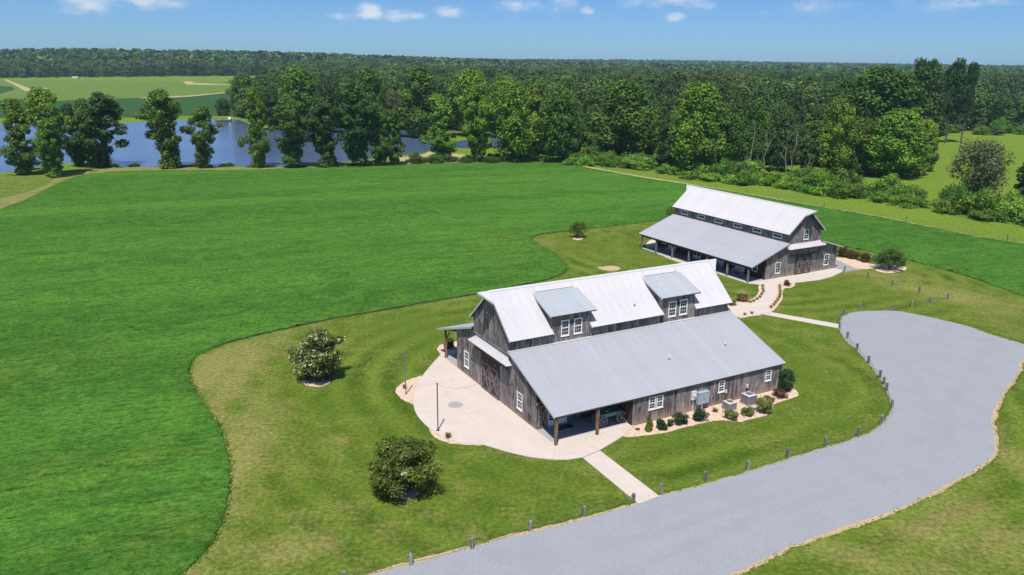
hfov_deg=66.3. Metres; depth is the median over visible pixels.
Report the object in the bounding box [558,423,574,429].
door mat
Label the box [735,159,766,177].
bush
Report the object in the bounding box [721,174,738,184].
bush
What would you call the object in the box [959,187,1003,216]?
bush
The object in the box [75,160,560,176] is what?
bank verge
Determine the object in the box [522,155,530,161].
bush
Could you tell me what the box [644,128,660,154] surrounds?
tree
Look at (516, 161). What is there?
bush
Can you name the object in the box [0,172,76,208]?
verge path
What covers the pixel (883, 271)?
tree bed
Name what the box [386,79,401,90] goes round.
forest tree
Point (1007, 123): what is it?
bush
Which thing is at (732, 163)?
bush
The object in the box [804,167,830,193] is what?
bush
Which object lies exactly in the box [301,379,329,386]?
tree bed
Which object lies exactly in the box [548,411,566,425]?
french door
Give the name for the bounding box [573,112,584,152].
tree
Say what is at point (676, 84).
forest tree
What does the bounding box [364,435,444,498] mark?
crape myrtle
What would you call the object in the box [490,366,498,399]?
barn door
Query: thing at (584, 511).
bollard
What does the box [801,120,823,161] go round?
tree
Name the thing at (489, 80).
forest tree
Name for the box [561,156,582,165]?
bush
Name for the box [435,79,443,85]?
forest tree
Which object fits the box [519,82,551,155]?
tree
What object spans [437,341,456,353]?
stone bed
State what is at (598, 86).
forest tree
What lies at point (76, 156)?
tree
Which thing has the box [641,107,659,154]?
tree
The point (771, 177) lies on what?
bush
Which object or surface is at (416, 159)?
bush
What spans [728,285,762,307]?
stone bed
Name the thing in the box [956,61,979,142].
pine tree
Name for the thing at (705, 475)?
bollard
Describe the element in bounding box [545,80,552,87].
forest tree
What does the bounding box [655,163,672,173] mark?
bush
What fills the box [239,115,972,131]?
forest floor
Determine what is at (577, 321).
window
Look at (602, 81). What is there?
forest tree
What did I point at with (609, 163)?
bush
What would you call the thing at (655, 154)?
bush
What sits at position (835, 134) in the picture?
tree
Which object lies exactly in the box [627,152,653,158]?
bush
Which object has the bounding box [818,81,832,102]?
forest tree
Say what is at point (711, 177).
bush
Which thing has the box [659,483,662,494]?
bollard
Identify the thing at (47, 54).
horizon forest
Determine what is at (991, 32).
sky
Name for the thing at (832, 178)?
bush
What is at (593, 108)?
tree
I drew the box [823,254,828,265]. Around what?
window
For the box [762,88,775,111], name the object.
forest tree
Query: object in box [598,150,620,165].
bush
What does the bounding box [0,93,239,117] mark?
crop field
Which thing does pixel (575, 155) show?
bush
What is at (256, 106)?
tree
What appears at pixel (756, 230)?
window
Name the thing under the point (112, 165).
bush
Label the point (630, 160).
bush
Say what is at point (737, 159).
tree
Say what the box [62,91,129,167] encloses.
tree
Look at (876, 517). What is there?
sandy shoulder
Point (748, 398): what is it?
air conditioner
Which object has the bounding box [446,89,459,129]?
forest tree
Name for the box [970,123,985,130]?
bush
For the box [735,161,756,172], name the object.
bush
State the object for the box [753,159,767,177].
bush
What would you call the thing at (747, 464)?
bollard
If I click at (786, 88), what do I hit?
forest tree
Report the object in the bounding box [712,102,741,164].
tree
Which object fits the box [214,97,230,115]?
tree
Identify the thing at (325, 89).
tree
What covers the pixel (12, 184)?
rough grass
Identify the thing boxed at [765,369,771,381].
window
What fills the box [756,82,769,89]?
forest tree
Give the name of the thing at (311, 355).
crape myrtle
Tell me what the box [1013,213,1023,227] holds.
bush
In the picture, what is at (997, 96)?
forest mass
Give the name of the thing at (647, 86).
forest tree
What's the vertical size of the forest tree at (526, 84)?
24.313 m
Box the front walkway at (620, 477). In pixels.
[583,451,658,503]
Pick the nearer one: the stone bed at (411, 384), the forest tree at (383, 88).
the stone bed at (411, 384)
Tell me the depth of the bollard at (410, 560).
50.16 m
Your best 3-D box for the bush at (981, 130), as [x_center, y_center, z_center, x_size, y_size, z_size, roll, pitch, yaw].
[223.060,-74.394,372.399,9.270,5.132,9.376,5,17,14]
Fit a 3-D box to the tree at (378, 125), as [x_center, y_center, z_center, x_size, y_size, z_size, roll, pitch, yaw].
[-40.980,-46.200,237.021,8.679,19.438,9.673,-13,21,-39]
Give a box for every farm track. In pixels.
[5,80,29,90]
[145,92,227,97]
[183,81,228,84]
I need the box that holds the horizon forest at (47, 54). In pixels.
[0,47,1023,73]
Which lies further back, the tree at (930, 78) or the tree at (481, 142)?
the tree at (930, 78)
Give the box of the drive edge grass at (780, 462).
[353,310,1023,574]
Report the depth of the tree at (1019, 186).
183.74 m
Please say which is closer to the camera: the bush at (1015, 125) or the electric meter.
the electric meter
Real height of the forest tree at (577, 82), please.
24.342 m
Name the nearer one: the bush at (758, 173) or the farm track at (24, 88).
the bush at (758, 173)
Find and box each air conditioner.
[721,399,736,410]
[739,391,756,406]
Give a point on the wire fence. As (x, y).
(810, 202)
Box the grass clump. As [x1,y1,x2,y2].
[734,290,749,301]
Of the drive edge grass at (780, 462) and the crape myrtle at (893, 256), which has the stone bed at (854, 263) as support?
the crape myrtle at (893, 256)
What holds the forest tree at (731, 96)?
on the forest floor
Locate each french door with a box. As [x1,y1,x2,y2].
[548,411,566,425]
[693,252,700,259]
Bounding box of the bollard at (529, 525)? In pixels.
[528,520,531,531]
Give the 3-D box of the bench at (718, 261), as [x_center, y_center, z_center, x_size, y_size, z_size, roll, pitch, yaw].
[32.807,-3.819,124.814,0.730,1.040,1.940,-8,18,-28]
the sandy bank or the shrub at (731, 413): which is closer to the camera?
the shrub at (731, 413)
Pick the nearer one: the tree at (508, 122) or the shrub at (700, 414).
the shrub at (700, 414)
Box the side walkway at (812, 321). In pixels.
[762,312,838,327]
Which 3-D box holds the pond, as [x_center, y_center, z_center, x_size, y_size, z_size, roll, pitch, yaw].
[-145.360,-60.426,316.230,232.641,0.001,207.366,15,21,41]
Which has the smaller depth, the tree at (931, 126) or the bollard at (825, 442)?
the bollard at (825, 442)
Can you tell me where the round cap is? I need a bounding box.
[448,402,462,407]
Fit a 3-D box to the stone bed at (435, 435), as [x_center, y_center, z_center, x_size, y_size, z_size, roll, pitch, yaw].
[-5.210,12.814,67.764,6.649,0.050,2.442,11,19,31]
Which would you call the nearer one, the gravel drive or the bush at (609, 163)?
the gravel drive
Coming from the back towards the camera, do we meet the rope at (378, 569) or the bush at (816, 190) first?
the bush at (816, 190)
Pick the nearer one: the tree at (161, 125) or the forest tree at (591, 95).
the tree at (161, 125)
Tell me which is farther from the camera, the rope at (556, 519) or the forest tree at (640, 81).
the forest tree at (640, 81)
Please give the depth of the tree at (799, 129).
248.90 m
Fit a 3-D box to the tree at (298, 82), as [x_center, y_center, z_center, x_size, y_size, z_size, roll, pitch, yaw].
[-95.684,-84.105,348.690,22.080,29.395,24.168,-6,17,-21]
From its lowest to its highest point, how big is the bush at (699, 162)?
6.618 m
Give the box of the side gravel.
[835,260,859,271]
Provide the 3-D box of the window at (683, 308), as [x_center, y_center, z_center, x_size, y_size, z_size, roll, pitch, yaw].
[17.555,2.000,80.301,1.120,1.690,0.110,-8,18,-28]
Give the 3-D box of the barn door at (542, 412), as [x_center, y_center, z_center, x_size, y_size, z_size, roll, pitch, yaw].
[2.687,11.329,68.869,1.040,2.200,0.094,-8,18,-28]
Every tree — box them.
[0,98,40,174]
[18,86,73,172]
[27,126,62,177]
[58,102,88,166]
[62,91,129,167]
[70,98,107,166]
[132,88,182,168]
[178,105,223,167]
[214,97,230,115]
[224,72,257,115]
[237,86,270,167]
[245,82,264,104]
[258,89,280,128]
[261,85,278,95]
[268,96,310,167]
[274,64,319,126]
[274,82,284,92]
[297,97,340,167]
[312,77,341,130]
[333,80,379,165]
[337,77,348,89]
[350,67,388,136]
[363,102,391,165]
[378,83,388,106]
[382,88,404,134]
[383,108,405,164]
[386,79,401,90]
[396,64,438,138]
[396,84,411,129]
[419,94,457,155]
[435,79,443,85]
[435,82,448,111]
[445,67,489,133]
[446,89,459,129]
[458,84,496,161]
[486,74,510,115]
[487,77,493,86]
[487,78,539,158]
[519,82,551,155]
[523,80,532,89]
[530,76,545,83]
[533,80,545,91]
[533,88,547,108]
[537,83,584,162]
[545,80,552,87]
[560,78,575,88]
[570,128,582,152]
[571,83,582,97]
[572,77,586,88]
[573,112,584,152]
[576,81,588,110]
[576,81,598,113]
[577,112,596,147]
[580,84,600,111]
[582,85,603,114]
[585,104,601,114]
[586,111,614,152]
[587,76,661,156]
[595,78,609,85]
[598,80,614,108]
[633,110,657,154]
[634,78,652,90]
[639,81,652,91]
[639,90,658,122]
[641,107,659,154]
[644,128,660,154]
[653,80,664,93]
[654,93,669,127]
[656,113,676,165]
[658,82,675,97]
[664,93,677,113]
[666,80,728,170]
[671,81,693,123]
[673,81,687,92]
[711,83,720,105]
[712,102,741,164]
[719,83,730,102]
[720,83,744,118]
[728,113,743,161]
[737,94,770,166]
[737,117,769,162]
[738,79,755,92]
[738,85,750,119]
[740,121,762,161]
[741,91,759,119]
[743,89,772,118]
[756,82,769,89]
[757,131,775,168]
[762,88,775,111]
[763,80,782,95]
[763,113,775,164]
[765,102,798,171]
[769,89,778,115]
[773,82,794,111]
[781,131,795,172]
[786,89,806,125]
[786,122,805,160]
[787,120,826,169]
[788,118,810,170]
[796,79,810,89]
[797,127,820,164]
[800,84,819,123]
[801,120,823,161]
[807,86,820,120]
[813,83,838,120]
[813,87,822,116]
[813,95,859,173]
[818,76,879,120]
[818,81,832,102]
[843,115,879,172]
[851,62,932,125]
[864,107,936,176]
[864,120,882,171]
[901,62,949,144]
[909,56,930,77]
[912,119,939,175]
[913,130,939,169]
[929,58,942,99]
[941,57,971,142]
[945,133,1017,195]
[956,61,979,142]
[1009,162,1023,196]
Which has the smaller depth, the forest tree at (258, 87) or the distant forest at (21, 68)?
the forest tree at (258, 87)
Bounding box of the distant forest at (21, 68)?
[0,57,1023,77]
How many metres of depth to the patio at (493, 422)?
70.40 m
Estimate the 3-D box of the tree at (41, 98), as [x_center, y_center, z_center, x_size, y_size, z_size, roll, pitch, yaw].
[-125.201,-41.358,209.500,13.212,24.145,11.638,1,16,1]
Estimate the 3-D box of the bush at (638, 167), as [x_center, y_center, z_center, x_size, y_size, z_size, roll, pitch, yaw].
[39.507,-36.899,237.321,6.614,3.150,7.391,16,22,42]
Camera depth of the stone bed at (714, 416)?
71.73 m
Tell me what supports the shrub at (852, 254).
on the stone bed at (854, 263)
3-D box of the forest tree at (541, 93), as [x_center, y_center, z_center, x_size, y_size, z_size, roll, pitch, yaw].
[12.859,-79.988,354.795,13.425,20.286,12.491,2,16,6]
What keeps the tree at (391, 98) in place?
on the ground at (935, 180)
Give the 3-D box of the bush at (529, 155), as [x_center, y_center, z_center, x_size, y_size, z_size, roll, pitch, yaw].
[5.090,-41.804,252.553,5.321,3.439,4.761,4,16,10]
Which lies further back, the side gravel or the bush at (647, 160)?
the bush at (647, 160)
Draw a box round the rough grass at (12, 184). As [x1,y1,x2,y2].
[0,174,53,198]
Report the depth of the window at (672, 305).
79.63 m
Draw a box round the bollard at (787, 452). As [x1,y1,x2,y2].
[786,447,789,457]
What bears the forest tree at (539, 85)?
on the forest floor
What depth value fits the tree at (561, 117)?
246.07 m
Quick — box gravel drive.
[375,311,1023,574]
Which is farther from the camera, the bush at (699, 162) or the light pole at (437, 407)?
the bush at (699, 162)
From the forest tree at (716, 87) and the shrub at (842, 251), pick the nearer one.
the shrub at (842, 251)
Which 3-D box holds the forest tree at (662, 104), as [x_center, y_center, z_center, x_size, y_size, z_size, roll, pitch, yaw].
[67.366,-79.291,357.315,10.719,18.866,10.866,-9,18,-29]
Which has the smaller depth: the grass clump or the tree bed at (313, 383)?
the tree bed at (313, 383)
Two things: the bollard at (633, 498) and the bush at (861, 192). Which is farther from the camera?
the bush at (861, 192)
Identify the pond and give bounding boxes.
[0,119,431,172]
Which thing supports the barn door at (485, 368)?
in the barn at (636, 346)
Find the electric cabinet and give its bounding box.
[695,389,709,408]
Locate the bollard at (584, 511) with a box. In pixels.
[582,505,585,516]
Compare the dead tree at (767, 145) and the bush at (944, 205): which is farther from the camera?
the dead tree at (767, 145)
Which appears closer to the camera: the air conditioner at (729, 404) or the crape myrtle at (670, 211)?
the air conditioner at (729, 404)
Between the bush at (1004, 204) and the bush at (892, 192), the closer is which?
the bush at (1004, 204)
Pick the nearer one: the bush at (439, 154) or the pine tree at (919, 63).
the bush at (439, 154)
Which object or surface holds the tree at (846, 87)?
on the ground at (935, 180)
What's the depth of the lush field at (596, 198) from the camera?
115.24 m
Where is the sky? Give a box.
[0,0,1023,65]
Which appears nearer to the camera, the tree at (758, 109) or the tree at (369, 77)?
the tree at (758, 109)
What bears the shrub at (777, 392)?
on the stone bed at (714, 416)
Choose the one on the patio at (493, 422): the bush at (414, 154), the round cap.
the round cap
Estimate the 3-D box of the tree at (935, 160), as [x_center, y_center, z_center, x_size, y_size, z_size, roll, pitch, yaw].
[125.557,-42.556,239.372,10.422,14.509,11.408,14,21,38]
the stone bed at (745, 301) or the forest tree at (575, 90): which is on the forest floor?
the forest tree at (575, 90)
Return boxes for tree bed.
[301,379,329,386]
[389,490,419,498]
[876,269,899,272]
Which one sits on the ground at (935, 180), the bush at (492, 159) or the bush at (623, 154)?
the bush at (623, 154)
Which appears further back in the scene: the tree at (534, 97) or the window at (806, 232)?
the tree at (534, 97)
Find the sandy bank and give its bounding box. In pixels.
[400,151,463,160]
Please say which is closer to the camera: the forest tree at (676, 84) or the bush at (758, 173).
the bush at (758, 173)
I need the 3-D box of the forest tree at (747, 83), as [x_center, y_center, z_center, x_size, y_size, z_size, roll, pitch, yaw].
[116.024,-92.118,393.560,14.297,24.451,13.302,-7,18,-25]
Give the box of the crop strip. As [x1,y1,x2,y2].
[0,86,14,92]
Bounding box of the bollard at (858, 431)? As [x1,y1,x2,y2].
[856,426,860,436]
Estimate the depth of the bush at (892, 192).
188.32 m
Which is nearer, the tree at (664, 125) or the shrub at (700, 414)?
the shrub at (700, 414)
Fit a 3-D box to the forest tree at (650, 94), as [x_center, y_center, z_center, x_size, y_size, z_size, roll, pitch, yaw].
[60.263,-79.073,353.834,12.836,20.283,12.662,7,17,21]
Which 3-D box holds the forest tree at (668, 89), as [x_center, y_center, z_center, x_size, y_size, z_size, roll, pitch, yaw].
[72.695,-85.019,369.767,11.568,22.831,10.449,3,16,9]
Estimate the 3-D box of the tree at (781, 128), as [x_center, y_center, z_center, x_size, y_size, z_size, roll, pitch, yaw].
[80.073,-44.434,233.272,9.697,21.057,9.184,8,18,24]
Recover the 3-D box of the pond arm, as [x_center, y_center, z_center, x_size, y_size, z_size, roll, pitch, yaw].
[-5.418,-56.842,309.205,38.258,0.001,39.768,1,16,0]
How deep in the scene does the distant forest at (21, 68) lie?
1200.97 m
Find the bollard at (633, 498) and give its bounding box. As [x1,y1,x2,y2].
[631,492,635,503]
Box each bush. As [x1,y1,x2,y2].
[105,163,119,166]
[408,151,422,157]
[409,156,425,163]
[426,154,442,163]
[436,150,448,157]
[441,154,452,161]
[458,158,473,162]
[483,156,499,163]
[499,153,508,161]
[505,154,517,161]
[511,159,521,162]
[522,153,535,161]
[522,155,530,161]
[531,154,542,161]
[561,152,583,161]
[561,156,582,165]
[573,155,595,165]
[577,145,602,164]
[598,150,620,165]
[599,154,620,167]
[614,158,634,167]
[616,155,641,167]
[620,152,629,156]
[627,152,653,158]
[631,156,657,169]
[632,161,653,170]
[650,156,663,165]
[652,146,670,158]
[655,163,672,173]
[667,163,693,174]
[678,170,705,179]
[689,157,717,170]
[692,165,718,173]
[695,172,723,181]
[709,157,734,176]
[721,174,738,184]
[727,165,755,174]
[728,169,757,185]
[729,160,740,169]
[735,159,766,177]
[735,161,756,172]
[736,168,762,182]
[749,174,761,184]
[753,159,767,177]
[757,170,789,185]
[771,179,795,189]
[791,165,816,189]
[791,176,809,191]
[801,180,836,195]
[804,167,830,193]
[824,170,839,187]
[825,180,855,198]
[836,168,865,182]
[846,182,874,198]
[864,180,887,193]
[867,191,893,201]
[875,172,904,192]
[884,190,905,195]
[888,192,932,208]
[896,184,919,195]
[907,187,927,201]
[932,199,974,214]
[938,181,968,199]
[942,189,978,212]
[945,124,965,132]
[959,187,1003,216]
[959,209,1009,221]
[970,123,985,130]
[972,125,993,134]
[976,184,1000,198]
[988,119,1002,129]
[988,126,1006,135]
[991,195,1023,221]
[997,120,1014,133]
[997,188,1023,204]
[998,125,1007,133]
[1005,201,1023,221]
[1012,122,1019,131]
[1013,125,1023,134]
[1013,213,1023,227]
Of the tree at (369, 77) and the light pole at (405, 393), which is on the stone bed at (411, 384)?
the light pole at (405, 393)
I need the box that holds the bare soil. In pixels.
[598,266,619,270]
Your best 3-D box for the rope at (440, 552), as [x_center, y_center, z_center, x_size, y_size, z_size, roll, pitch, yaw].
[-4.571,17.106,51.124,4.268,0.421,0.042,-7,18,-24]
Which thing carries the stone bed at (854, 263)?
on the lawn at (305, 500)
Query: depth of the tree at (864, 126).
227.08 m
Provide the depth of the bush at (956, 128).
380.52 m
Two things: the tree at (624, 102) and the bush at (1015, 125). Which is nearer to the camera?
the tree at (624, 102)
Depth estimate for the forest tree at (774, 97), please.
377.73 m
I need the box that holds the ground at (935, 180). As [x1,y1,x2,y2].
[0,74,1023,243]
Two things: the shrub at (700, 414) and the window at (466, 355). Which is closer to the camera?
the shrub at (700, 414)
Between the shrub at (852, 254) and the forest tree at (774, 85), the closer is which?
the shrub at (852, 254)
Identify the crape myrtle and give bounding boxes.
[286,328,344,378]
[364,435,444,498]
[568,221,588,237]
[665,207,675,216]
[871,248,906,268]
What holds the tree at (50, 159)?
on the ground at (935, 180)
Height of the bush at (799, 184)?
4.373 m
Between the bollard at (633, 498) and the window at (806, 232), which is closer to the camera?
the bollard at (633, 498)
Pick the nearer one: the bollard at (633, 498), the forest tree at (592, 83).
the bollard at (633, 498)
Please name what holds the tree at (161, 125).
on the bank verge at (157, 168)
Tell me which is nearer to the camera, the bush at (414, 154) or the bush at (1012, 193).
the bush at (1012, 193)
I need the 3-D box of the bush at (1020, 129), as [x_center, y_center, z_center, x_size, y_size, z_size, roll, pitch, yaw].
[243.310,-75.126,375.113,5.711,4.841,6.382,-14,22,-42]
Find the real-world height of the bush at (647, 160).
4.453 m
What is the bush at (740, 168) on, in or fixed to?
on the ground at (935, 180)
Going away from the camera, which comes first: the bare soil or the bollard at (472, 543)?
the bollard at (472, 543)
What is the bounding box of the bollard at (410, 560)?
[409,553,412,565]
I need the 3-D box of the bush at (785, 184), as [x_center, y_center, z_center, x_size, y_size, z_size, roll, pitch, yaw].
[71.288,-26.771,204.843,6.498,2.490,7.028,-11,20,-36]
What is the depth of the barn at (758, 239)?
123.42 m
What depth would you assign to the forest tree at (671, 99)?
357.48 m
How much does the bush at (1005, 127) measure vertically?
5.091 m
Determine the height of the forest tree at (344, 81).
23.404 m
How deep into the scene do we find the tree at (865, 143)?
235.29 m
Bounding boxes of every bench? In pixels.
[716,259,723,267]
[732,265,744,274]
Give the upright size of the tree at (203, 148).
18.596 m
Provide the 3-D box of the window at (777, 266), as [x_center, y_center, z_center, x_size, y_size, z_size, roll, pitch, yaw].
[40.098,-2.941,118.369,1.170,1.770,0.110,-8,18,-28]
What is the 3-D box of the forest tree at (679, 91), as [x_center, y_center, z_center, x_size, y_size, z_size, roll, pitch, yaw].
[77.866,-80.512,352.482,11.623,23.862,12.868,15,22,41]
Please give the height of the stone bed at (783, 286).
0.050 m
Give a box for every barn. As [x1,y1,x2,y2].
[436,259,785,445]
[639,185,843,282]
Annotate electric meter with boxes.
[690,391,696,410]
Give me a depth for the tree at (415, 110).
321.30 m
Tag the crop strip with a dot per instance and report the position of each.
(3, 89)
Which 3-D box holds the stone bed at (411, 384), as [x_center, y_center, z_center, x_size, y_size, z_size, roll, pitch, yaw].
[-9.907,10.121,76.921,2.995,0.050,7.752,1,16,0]
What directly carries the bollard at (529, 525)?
on the sandy shoulder
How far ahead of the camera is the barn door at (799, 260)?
120.48 m
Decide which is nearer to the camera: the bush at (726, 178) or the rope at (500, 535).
the rope at (500, 535)
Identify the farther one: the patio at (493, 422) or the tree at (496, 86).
the tree at (496, 86)
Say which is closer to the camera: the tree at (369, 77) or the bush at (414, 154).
the bush at (414, 154)
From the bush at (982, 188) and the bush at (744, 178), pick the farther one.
the bush at (744, 178)
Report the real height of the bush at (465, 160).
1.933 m
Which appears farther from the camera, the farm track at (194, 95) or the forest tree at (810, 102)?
the farm track at (194, 95)
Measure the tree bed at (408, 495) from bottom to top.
0.001 m
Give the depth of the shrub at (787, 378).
77.33 m
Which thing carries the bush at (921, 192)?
on the ground at (935, 180)
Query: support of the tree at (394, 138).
on the bank verge at (157, 168)
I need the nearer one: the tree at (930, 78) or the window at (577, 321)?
the window at (577, 321)
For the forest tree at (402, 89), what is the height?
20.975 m
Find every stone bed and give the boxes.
[395,375,421,404]
[429,428,478,445]
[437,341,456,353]
[623,386,798,436]
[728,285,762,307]
[737,314,760,317]
[767,283,794,311]
[836,257,906,271]
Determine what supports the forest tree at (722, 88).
on the forest floor
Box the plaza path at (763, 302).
[729,268,842,316]
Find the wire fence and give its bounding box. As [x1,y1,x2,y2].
[580,161,1022,243]
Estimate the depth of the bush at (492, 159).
247.09 m
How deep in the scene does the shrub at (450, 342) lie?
87.98 m
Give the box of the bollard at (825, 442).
[823,437,827,446]
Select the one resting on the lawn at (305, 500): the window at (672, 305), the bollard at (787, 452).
the bollard at (787, 452)
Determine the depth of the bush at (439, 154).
250.97 m
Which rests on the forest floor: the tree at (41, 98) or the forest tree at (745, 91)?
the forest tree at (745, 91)
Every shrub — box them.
[317,375,328,380]
[443,337,454,347]
[645,410,652,431]
[656,418,668,429]
[667,419,674,425]
[672,412,689,423]
[692,408,710,420]
[722,409,738,418]
[740,406,754,415]
[755,396,774,412]
[772,388,788,397]
[777,368,795,390]
[837,245,847,256]
[847,249,860,258]
[858,252,871,261]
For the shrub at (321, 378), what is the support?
on the tree bed at (313, 383)
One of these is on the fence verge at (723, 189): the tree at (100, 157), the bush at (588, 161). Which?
the bush at (588, 161)
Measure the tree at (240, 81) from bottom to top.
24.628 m
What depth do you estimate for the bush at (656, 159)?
240.94 m
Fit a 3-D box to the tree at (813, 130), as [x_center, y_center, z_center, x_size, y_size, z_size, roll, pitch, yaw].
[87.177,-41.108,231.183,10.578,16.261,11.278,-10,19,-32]
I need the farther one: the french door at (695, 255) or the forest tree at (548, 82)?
the forest tree at (548, 82)
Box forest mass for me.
[231,63,1023,130]
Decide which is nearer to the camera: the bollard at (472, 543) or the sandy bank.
the bollard at (472, 543)
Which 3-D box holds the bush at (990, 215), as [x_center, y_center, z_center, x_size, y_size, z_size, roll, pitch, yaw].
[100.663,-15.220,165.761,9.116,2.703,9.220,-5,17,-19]
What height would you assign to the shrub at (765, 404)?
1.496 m
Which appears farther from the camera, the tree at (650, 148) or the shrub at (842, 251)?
the tree at (650, 148)
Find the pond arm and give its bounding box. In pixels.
[453,138,503,147]
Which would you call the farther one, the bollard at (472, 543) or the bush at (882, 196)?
the bush at (882, 196)
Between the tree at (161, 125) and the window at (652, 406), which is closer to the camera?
the window at (652, 406)
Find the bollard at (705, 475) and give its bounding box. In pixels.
[704,471,707,481]
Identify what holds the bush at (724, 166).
on the ground at (935, 180)
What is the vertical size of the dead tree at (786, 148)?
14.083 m
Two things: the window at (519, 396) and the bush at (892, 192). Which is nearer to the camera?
the window at (519, 396)
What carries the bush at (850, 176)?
on the ground at (935, 180)
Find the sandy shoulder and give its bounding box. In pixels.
[366,310,1023,574]
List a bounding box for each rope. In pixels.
[346,556,408,572]
[412,540,470,555]
[474,523,527,539]
[532,508,582,522]
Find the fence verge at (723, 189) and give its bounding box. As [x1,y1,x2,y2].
[581,165,996,239]
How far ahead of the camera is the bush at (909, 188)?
186.92 m
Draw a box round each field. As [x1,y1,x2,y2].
[0,80,231,99]
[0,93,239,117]
[0,162,1023,574]
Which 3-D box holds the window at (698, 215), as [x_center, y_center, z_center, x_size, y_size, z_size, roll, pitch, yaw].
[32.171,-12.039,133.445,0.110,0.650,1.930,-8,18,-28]
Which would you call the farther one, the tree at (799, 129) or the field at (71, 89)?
the field at (71, 89)
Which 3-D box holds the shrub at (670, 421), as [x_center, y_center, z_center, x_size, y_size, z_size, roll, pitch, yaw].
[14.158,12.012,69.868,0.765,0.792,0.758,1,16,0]
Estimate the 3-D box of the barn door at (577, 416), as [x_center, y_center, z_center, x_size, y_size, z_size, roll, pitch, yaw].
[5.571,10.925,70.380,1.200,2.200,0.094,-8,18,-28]
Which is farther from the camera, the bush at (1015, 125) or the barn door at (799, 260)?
the bush at (1015, 125)
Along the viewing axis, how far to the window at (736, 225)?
126.37 m
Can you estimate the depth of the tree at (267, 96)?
353.63 m
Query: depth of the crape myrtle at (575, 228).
143.82 m
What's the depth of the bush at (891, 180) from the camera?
191.82 m
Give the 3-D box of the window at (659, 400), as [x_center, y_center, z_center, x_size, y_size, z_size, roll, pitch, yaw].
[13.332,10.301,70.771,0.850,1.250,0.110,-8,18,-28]
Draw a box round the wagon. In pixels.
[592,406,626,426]
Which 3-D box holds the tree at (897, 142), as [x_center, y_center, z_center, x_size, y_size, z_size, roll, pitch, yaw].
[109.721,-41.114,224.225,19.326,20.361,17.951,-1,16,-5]
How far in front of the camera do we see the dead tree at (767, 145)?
222.79 m
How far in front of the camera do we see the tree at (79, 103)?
226.68 m
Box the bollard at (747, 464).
[746,460,749,469]
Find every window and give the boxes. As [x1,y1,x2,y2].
[464,350,468,368]
[516,391,522,411]
[561,319,569,336]
[573,317,582,334]
[648,396,655,410]
[656,395,663,408]
[667,301,676,317]
[679,299,687,315]
[697,214,704,219]
[715,218,722,223]
[718,380,724,393]
[733,223,741,228]
[752,228,761,233]
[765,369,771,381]
[772,233,781,238]
[774,262,780,273]
[803,229,809,239]
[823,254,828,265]
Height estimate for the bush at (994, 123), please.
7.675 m
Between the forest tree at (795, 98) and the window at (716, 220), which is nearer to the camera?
the window at (716, 220)
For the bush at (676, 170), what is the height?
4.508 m
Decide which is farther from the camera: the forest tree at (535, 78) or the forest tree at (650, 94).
the forest tree at (535, 78)
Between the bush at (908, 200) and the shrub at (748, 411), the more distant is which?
the bush at (908, 200)
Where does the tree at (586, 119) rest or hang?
on the ground at (935, 180)
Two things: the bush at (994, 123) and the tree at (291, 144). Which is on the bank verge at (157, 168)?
the tree at (291, 144)
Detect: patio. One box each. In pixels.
[413,347,633,459]
[646,240,655,246]
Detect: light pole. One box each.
[404,350,406,394]
[436,383,438,429]
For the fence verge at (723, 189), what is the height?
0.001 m
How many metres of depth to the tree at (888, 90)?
286.38 m
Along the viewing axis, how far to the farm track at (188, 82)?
960.78 m
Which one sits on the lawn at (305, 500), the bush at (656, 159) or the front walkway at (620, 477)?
the front walkway at (620, 477)
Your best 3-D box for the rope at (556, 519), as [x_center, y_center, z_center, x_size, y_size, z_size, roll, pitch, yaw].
[3.169,16.091,54.939,4.304,0.421,0.042,-7,18,-25]
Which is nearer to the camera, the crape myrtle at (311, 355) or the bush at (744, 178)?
the crape myrtle at (311, 355)
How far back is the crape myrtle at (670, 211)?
157.85 m
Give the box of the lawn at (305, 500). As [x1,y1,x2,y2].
[181,220,1023,574]
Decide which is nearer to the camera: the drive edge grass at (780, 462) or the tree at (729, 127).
the drive edge grass at (780, 462)
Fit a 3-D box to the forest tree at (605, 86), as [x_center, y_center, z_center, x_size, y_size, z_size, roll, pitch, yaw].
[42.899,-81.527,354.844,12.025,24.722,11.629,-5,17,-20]
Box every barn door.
[481,360,489,392]
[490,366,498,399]
[537,405,547,428]
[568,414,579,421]
[795,256,803,274]
[802,255,811,273]
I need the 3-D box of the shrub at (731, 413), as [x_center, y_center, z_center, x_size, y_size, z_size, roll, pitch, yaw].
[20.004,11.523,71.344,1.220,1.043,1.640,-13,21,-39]
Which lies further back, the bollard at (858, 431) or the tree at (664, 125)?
the tree at (664, 125)
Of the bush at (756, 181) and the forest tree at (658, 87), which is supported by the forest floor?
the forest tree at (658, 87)
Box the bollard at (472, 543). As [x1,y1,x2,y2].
[470,537,473,548]
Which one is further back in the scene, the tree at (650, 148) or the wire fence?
the tree at (650, 148)
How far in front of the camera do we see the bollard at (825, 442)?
66.42 m
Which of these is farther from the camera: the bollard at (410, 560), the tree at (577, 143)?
the tree at (577, 143)
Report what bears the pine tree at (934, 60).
on the ground at (935, 180)
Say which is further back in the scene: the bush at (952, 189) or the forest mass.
the forest mass

